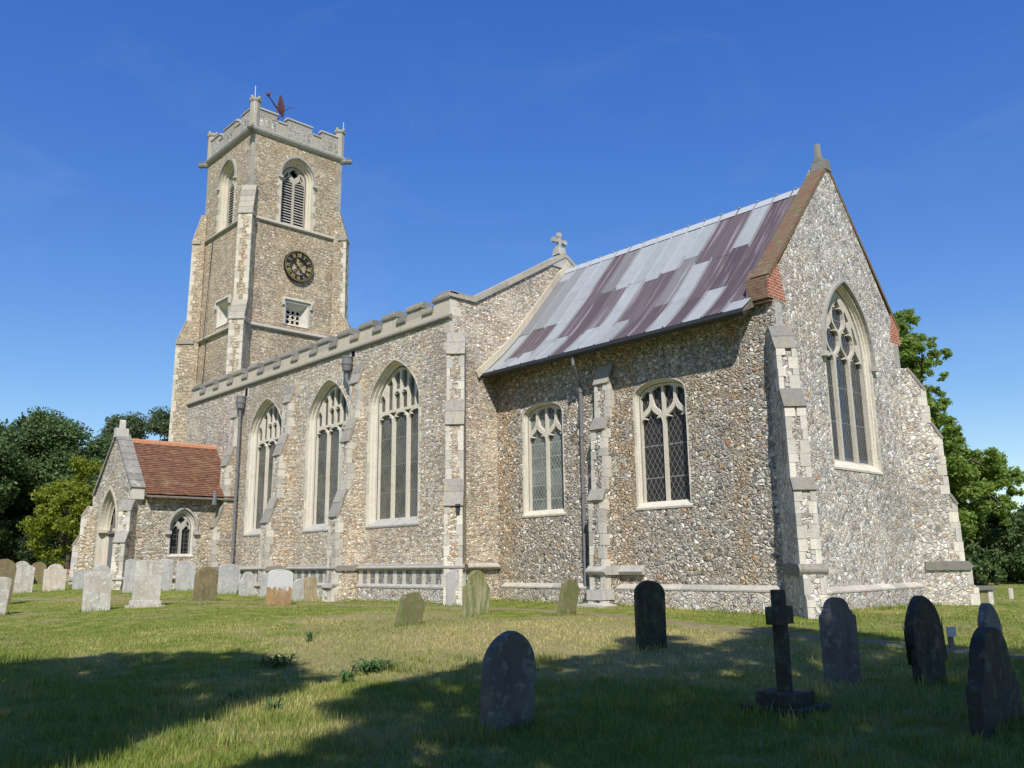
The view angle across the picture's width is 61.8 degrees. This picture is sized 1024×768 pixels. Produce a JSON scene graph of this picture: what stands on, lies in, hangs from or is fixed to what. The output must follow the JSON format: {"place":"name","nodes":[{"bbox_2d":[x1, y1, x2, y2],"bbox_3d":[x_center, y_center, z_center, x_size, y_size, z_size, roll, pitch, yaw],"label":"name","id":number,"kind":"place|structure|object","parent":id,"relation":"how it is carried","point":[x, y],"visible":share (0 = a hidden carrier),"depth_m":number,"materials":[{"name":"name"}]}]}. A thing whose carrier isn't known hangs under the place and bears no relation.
{"place":"outdoors","nodes":[
{"label":"outdoors","id":0,"kind":"place"},
{"bbox_2d":[0,578,1023,767],"bbox_3d":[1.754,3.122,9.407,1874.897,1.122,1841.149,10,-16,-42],"label":"ground","id":1,"kind":"structure","parent":0,"point":[366,613],"depth_m":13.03,"materials":[{"name":"green plant"}]},
{"bbox_2d":[0,577,11,615],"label":"headstone","id":2,"kind":"object","parent":1,"relation":"on","point":[5,583],"visible":0.83,"depth_m":22.15,"materials":[{"name":"grey stone"}]},
{"bbox_2d":[0,559,16,604],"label":"headstone","id":3,"kind":"object","parent":1,"relation":"on","point":[8,567],"visible":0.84,"depth_m":26.94,"materials":[{"name":"brown stone"}]},
{"bbox_2d":[0,491,34,563],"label":"bush","id":4,"kind":"object","parent":1,"relation":"on","point":[9,544],"visible":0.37,"depth_m":59.18,"materials":[{"name":"green plant"}]},
{"bbox_2d":[0,418,37,541],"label":"tree","id":5,"kind":"object","parent":1,"relation":"on","point":[12,463],"visible":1,"depth_m":57.49,"materials":[{"name":"green plant"}]},
{"bbox_2d":[16,561,28,565],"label":"headstone","id":6,"kind":"object","parent":1,"relation":"on","point":[22,563],"visible":0.21,"depth_m":38.84,"materials":[{"name":"grey stone"}]},
{"bbox_2d":[12,565,34,593],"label":"headstone","id":7,"kind":"object","parent":1,"relation":"on","point":[24,578],"visible":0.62,"depth_m":30.67,"materials":[{"name":"grey stone"}]},
{"bbox_2d":[31,562,46,583],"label":"headstone","id":8,"kind":"object","parent":1,"relation":"on","point":[40,567],"visible":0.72,"depth_m":39.61,"materials":[{"name":"stone"}]},
{"bbox_2d":[13,507,75,568],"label":"bush","id":9,"kind":"object","parent":1,"relation":"on","point":[24,553],"visible":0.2,"depth_m":57.98,"materials":[{"name":"green plant"}]},
{"bbox_2d":[5,405,96,562],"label":"tree","id":10,"kind":"object","parent":1,"relation":"on","point":[52,445],"visible":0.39,"depth_m":60.16,"materials":[{"name":"green plant"}]},
{"bbox_2d":[42,564,66,590],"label":"headstone","id":11,"kind":"object","parent":1,"relation":"on","point":[54,576],"visible":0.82,"depth_m":31.39,"materials":[{"name":"beige stone"}]},
{"bbox_2d":[16,455,102,568],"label":"tree","id":12,"kind":"object","parent":1,"relation":"on","point":[75,496],"visible":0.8,"depth_m":52.73,"materials":[{"name":"green plant"}]},
{"bbox_2d":[66,569,69,581],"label":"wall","id":13,"kind":"structure","parent":1,"relation":"on","point":[68,573],"depth_m":43.09,"materials":[{"name":"red brick"}]},
{"bbox_2d":[72,571,91,589],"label":"headstone","id":14,"kind":"object","parent":1,"relation":"on","point":[78,578],"visible":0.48,"depth_m":32.28,"materials":[{"name":"grey stone"}]},
{"bbox_2d":[81,571,111,611],"bbox_3d":[-11.389,5.867,23.437,0.730,1.426,0.108,9,-15,-42],"label":"headstone","id":15,"kind":"object","parent":1,"relation":"on","point":[97,585],"visible":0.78,"depth_m":23.43,"materials":[{"name":"grey stone"}]},
{"bbox_2d":[79,432,113,489],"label":"tree","id":16,"kind":"object","parent":1,"relation":"on","point":[99,448],"visible":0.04,"depth_m":74.80,"materials":[{"name":"green plant"}]},
{"bbox_2d":[93,564,110,572],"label":"headstone","id":17,"kind":"object","parent":1,"relation":"on","point":[104,568],"visible":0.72,"depth_m":32.84,"materials":[{"name":"grey stone"}]},
{"bbox_2d":[97,411,148,438],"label":"tree","id":18,"kind":"object","parent":1,"relation":"on","point":[134,424],"visible":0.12,"depth_m":85.31,"materials":[{"name":"green plant"}]},
{"bbox_2d":[122,559,137,592],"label":"headstone","id":19,"kind":"object","parent":1,"relation":"on","point":[128,579],"visible":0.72,"depth_m":30.57,"materials":[{"name":"grey stone"}]},
{"bbox_2d":[125,560,164,608],"bbox_3d":[-10.569,5.957,24.762,1.066,1.707,0.284,13,-19,-41],"label":"headstone","id":20,"kind":"object","parent":1,"relation":"on","point":[147,583],"visible":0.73,"depth_m":24.75,"materials":[{"name":"grey stone"}]},
{"bbox_2d":[142,406,170,467],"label":"tree","id":21,"kind":"object","parent":1,"relation":"on","point":[158,422],"visible":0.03,"depth_m":83.06,"materials":[{"name":"green plant"}]},
{"bbox_2d":[159,559,173,590],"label":"headstone","id":22,"kind":"object","parent":1,"relation":"on","point":[167,575],"visible":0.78,"depth_m":32.28,"materials":[{"name":"grey stone"}]},
{"bbox_2d":[175,561,195,590],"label":"headstone","id":23,"kind":"object","parent":1,"relation":"on","point":[185,575],"visible":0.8,"depth_m":32.93,"materials":[{"name":"grey stone"}]},
{"bbox_2d":[193,566,218,600],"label":"headstone","id":24,"kind":"object","parent":1,"relation":"on","point":[205,582],"visible":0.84,"depth_m":27.80,"materials":[{"name":"brown stone"}]},
{"bbox_2d":[208,697,230,709],"bbox_3d":[-3.384,3.723,9.957,0.338,0.124,0.259,-4,-12,16],"label":"weed plant","id":25,"kind":"object","parent":1,"relation":"on","point":[226,703],"visible":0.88,"depth_m":9.96,"materials":[{"name":"green plant"}]},
{"bbox_2d":[217,564,239,593],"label":"headstone","id":26,"kind":"object","parent":1,"relation":"on","point":[228,578],"visible":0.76,"depth_m":31.68,"materials":[{"name":"grey stone"}]},
{"bbox_2d":[215,688,249,698],"bbox_3d":[-3.454,3.812,10.500,0.471,0.114,0.307,2,-12,-12],"label":"weed plant","id":27,"kind":"object","parent":1,"relation":"on","point":[236,695],"visible":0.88,"depth_m":10.52,"materials":[{"name":"green plant"}]},
{"bbox_2d":[238,572,256,595],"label":"headstone","id":28,"kind":"object","parent":1,"relation":"on","point":[247,582],"visible":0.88,"depth_m":31.19,"materials":[{"name":"grey stone"}]},
{"bbox_2d":[260,574,267,597],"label":"headstone","id":29,"kind":"object","parent":1,"relation":"on","point":[263,585],"visible":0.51,"depth_m":30.83,"materials":[{"name":"grey stone"}]},
{"bbox_2d":[261,697,288,709],"bbox_3d":[-2.759,3.715,9.960,0.361,0.131,0.322,10,-16,-42],"label":"weed plant","id":30,"kind":"object","parent":1,"relation":"on","point":[274,704],"visible":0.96,"depth_m":9.90,"materials":[{"name":"green plant"}]},
{"bbox_2d":[249,653,309,667],"bbox_3d":[-3.671,4.321,13.395,0.961,0.174,0.997,4,-13,-21],"label":"weed plant","id":31,"kind":"object","parent":1,"relation":"on","point":[277,661],"visible":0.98,"depth_m":13.34,"materials":[{"name":"green plant"}]},
{"bbox_2d":[266,569,293,605],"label":"headstone","id":32,"kind":"object","parent":1,"relation":"on","point":[279,586],"visible":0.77,"depth_m":25.42,"materials":[{"name":"grey stone"}]},
{"bbox_2d":[292,578,303,600],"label":"headstone","id":33,"kind":"object","parent":1,"relation":"on","point":[298,590],"visible":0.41,"depth_m":28.63,"materials":[{"name":"grey stone"}]},
{"bbox_2d":[304,577,316,600],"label":"headstone","id":34,"kind":"object","parent":1,"relation":"on","point":[310,588],"visible":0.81,"depth_m":28.56,"materials":[{"name":"brown stone"}]},
{"bbox_2d":[304,632,318,641],"bbox_3d":[-3.719,4.657,15.733,0.312,0.198,0.200,1,-12,-9],"label":"weed plant","id":35,"kind":"object","parent":1,"relation":"on","point":[309,636],"visible":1,"depth_m":15.72,"materials":[{"name":"green plant"}]},
{"bbox_2d":[339,670,359,682],"bbox_3d":[-2.216,3.947,11.519,0.350,0.170,0.360,10,-16,-42],"label":"weed plant","id":36,"kind":"object","parent":1,"relation":"on","point":[345,676],"visible":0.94,"depth_m":11.51,"materials":[{"name":"green plant"}]},
{"bbox_2d":[328,656,409,674],"bbox_3d":[-2.125,4.136,12.559,1.289,0.176,1.002,0,-12,-4],"label":"weed plant","id":37,"kind":"object","parent":1,"relation":"on","point":[366,666],"visible":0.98,"depth_m":12.48,"materials":[{"name":"green plant"}]},
{"bbox_2d":[394,592,425,626],"bbox_3d":[-2.209,5.019,18.412,0.609,1.090,0.111,32,-31,-34],"label":"headstone","id":38,"kind":"object","parent":1,"relation":"on","point":[411,607],"visible":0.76,"depth_m":18.41,"materials":[{"name":"green stone"}]},
{"bbox_2d":[446,569,465,605],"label":"headstone","id":39,"kind":"object","parent":1,"relation":"on","point":[452,581],"visible":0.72,"depth_m":23.74,"materials":[{"name":"grey stone"}]},
{"bbox_2d":[462,570,489,616],"bbox_3d":[-0.878,5.270,20.832,0.799,1.431,0.110,14,-18,-41],"label":"headstone","id":40,"kind":"object","parent":1,"relation":"on","point":[476,592],"visible":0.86,"depth_m":20.81,"materials":[{"name":"green stone"}]},
{"bbox_2d":[479,630,535,733],"bbox_3d":[-0.041,3.210,8.758,0.647,1.314,0.144,15,-19,-41],"label":"headstone","id":41,"kind":"object","parent":1,"relation":"on","point":[508,673],"visible":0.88,"depth_m":8.71,"materials":[{"name":"stone"}]},
{"bbox_2d":[6,501,1023,559],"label":"distant wood","id":42,"kind":"object","parent":1,"relation":"on","point":[1021,508],"depth_m":75.17,"materials":[{"name":"green plant"}]},
{"bbox_2d":[67,86,980,618],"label":"church","id":43,"kind":"structure","parent":1,"relation":"on","point":[727,412],"depth_m":25.80,"materials":[{"name":"beige stone"}]},
{"bbox_2d":[107,513,115,568],"bbox_3d":[-16.131,6.595,34.701,0.170,3.900,1.720,10,-16,-42],"label":"porch door","id":44,"kind":"structure","parent":43,"relation":"in","point":[112,533],"depth_m":35.12,"materials":[{"name":"brown wood"}]},
{"bbox_2d":[165,506,199,557],"bbox_3d":[-13.279,5.937,34.312,1.350,2.021,0.400,10,-16,-42],"label":"window","id":45,"kind":"structure","parent":43,"relation":"in","point":[181,528],"depth_m":34.39,"materials":[{"name":"stone"}]},
{"bbox_2d":[216,158,236,232],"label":"belfry window","id":46,"kind":"structure","parent":43,"relation":"in","point":[228,173],"depth_m":47.65,"materials":[{"name":"stone"}]},
{"bbox_2d":[243,398,281,536],"bbox_3d":[-9.834,3.311,34.521,0.480,5.543,3.063,10,-16,-42],"label":"window","id":47,"kind":"structure","parent":43,"relation":"in","point":[265,429],"depth_m":35.19,"materials":[{"name":"beige stone"}]},
{"bbox_2d":[276,156,316,230],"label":"belfry window","id":48,"kind":"structure","parent":43,"relation":"in","point":[289,192],"depth_m":47.35,"materials":[{"name":"stone"}]},
{"bbox_2d":[302,379,348,532],"bbox_3d":[-6.590,2.562,31.138,0.480,5.543,3.048,10,-16,-42],"label":"window","id":49,"kind":"structure","parent":43,"relation":"in","point":[327,417],"depth_m":31.72,"materials":[{"name":"beige stone"}]},
{"bbox_2d":[365,359,420,528],"bbox_3d":[-3.773,1.912,28.198,0.480,5.543,3.065,10,-16,-42],"label":"window","id":50,"kind":"structure","parent":43,"relation":"in","point":[392,488],"depth_m":28.59,"materials":[{"name":"beige stone"}]},
{"bbox_2d":[522,401,565,517],"bbox_3d":[1.032,2.254,25.713,0.350,3.438,1.810,10,-16,-42],"label":"window","id":51,"kind":"structure","parent":43,"relation":"in","point":[543,476],"depth_m":25.92,"materials":[{"name":"beige stone"}]},
{"bbox_2d":[632,377,692,509],"bbox_3d":[4.025,1.564,22.590,0.350,3.438,1.810,10,-16,-42],"label":"window","id":52,"kind":"structure","parent":43,"relation":"in","point":[661,432],"depth_m":22.75,"materials":[{"name":"beige stone"}]},
{"bbox_2d":[821,279,882,474],"bbox_3d":[8.941,-0.270,22.869,3.050,5.261,0.460,10,-16,-42],"label":"window","id":53,"kind":"structure","parent":43,"relation":"in","point":[849,366],"depth_m":23.25,"materials":[{"name":"beige stone"}]},
{"bbox_2d":[556,579,579,615],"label":"headstone","id":54,"kind":"object","parent":1,"relation":"on","point":[569,595],"visible":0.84,"depth_m":20.14,"materials":[{"name":"green stone"}]},
{"bbox_2d":[577,603,616,607],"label":"ledger slab","id":55,"kind":"structure","parent":1,"relation":"on","point":[603,605],"depth_m":22.04,"materials":[{"name":"stone"}]},
{"bbox_2d":[634,580,666,650],"bbox_3d":[2.350,4.088,14.474,0.532,1.483,0.138,3,-12,-17],"label":"headstone","id":56,"kind":"object","parent":1,"relation":"on","point":[650,612],"visible":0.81,"depth_m":14.44,"materials":[{"name":"black stone"}]},
{"bbox_2d":[741,589,831,719],"bbox_3d":[2.902,2.949,9.166,0.680,1.448,0.680,10,-16,-42],"label":"grave cross","id":57,"kind":"object","parent":1,"relation":"on","point":[779,618],"visible":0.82,"depth_m":9.09,"materials":[{"name":"stone"}]},
{"bbox_2d":[818,597,861,685],"bbox_3d":[4.136,3.417,10.750,0.452,1.432,0.156,1,-12,-9],"label":"headstone","id":58,"kind":"object","parent":1,"relation":"on","point":[839,639],"visible":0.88,"depth_m":10.72,"materials":[{"name":"stone"}]},
{"bbox_2d":[902,595,947,685],"bbox_3d":[5.171,3.380,10.655,0.663,1.448,0.140,6,-14,-31],"label":"headstone","id":59,"kind":"object","parent":1,"relation":"on","point":[926,651],"visible":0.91,"depth_m":10.61,"materials":[{"name":"stone"}]},
{"bbox_2d":[946,627,956,647],"bbox_3d":[6.854,4.063,13.323,0.159,0.534,0.070,1,-12,-10],"label":"sign post","id":60,"kind":"object","parent":1,"relation":"on","point":[951,632],"visible":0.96,"depth_m":13.33,"materials":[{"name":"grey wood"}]},
{"bbox_2d":[893,308,1023,543],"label":"tree","id":61,"kind":"object","parent":1,"relation":"on","point":[976,476],"visible":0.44,"depth_m":42.64,"materials":[{"name":"green plant"}]},
{"bbox_2d":[975,585,995,604],"bbox_3d":[12.960,6.143,24.247,1.229,0.801,0.850,4,-13,-22],"label":"chest tomb","id":62,"kind":"object","parent":1,"relation":"on","point":[986,594],"visible":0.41,"depth_m":24.06,"materials":[{"name":"stone"}]},
{"bbox_2d":[964,541,1007,585],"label":"bush","id":63,"kind":"object","parent":1,"relation":"on","point":[987,569],"visible":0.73,"depth_m":40.69,"materials":[{"name":"green plant"}]},
{"bbox_2d":[978,603,1002,634],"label":"headstone","id":64,"kind":"object","parent":1,"relation":"on","point":[988,615],"visible":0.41,"depth_m":11.93,"materials":[{"name":"stone"}]},
{"bbox_2d":[963,502,1023,582],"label":"bush","id":65,"kind":"object","parent":1,"relation":"on","point":[989,535],"visible":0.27,"depth_m":45.24,"materials":[{"name":"green plant"}]},
{"bbox_2d":[965,626,1023,737],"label":"headstone","id":66,"kind":"object","parent":1,"relation":"on","point":[992,689],"visible":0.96,"depth_m":7.92,"materials":[{"name":"stone"}]},
{"bbox_2d":[1008,588,1013,598],"bbox_3d":[17.168,7.310,29.381,0.120,0.560,0.120,10,-16,-42],"label":"marker post","id":67,"kind":"object","parent":1,"relation":"on","point":[1010,591],"visible":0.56,"depth_m":29.36,"materials":[{"name":"stone"}]},
{"bbox_2d":[1003,510,1023,583],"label":"bush","id":68,"kind":"object","parent":1,"relation":"on","point":[1015,561],"visible":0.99,"depth_m":42.76,"materials":[{"name":"green plant"}]},
{"bbox_2d":[0,0,1023,523],"label":"sky","id":69,"kind":"structure","parent":0,"point":[479,133],"materials":[{"name":"blue"}]},
{"bbox_2d":[11,598,1023,659],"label":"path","id":70,"kind":"structure","parent":0,"point":[817,637],"depth_m":17.61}
]}

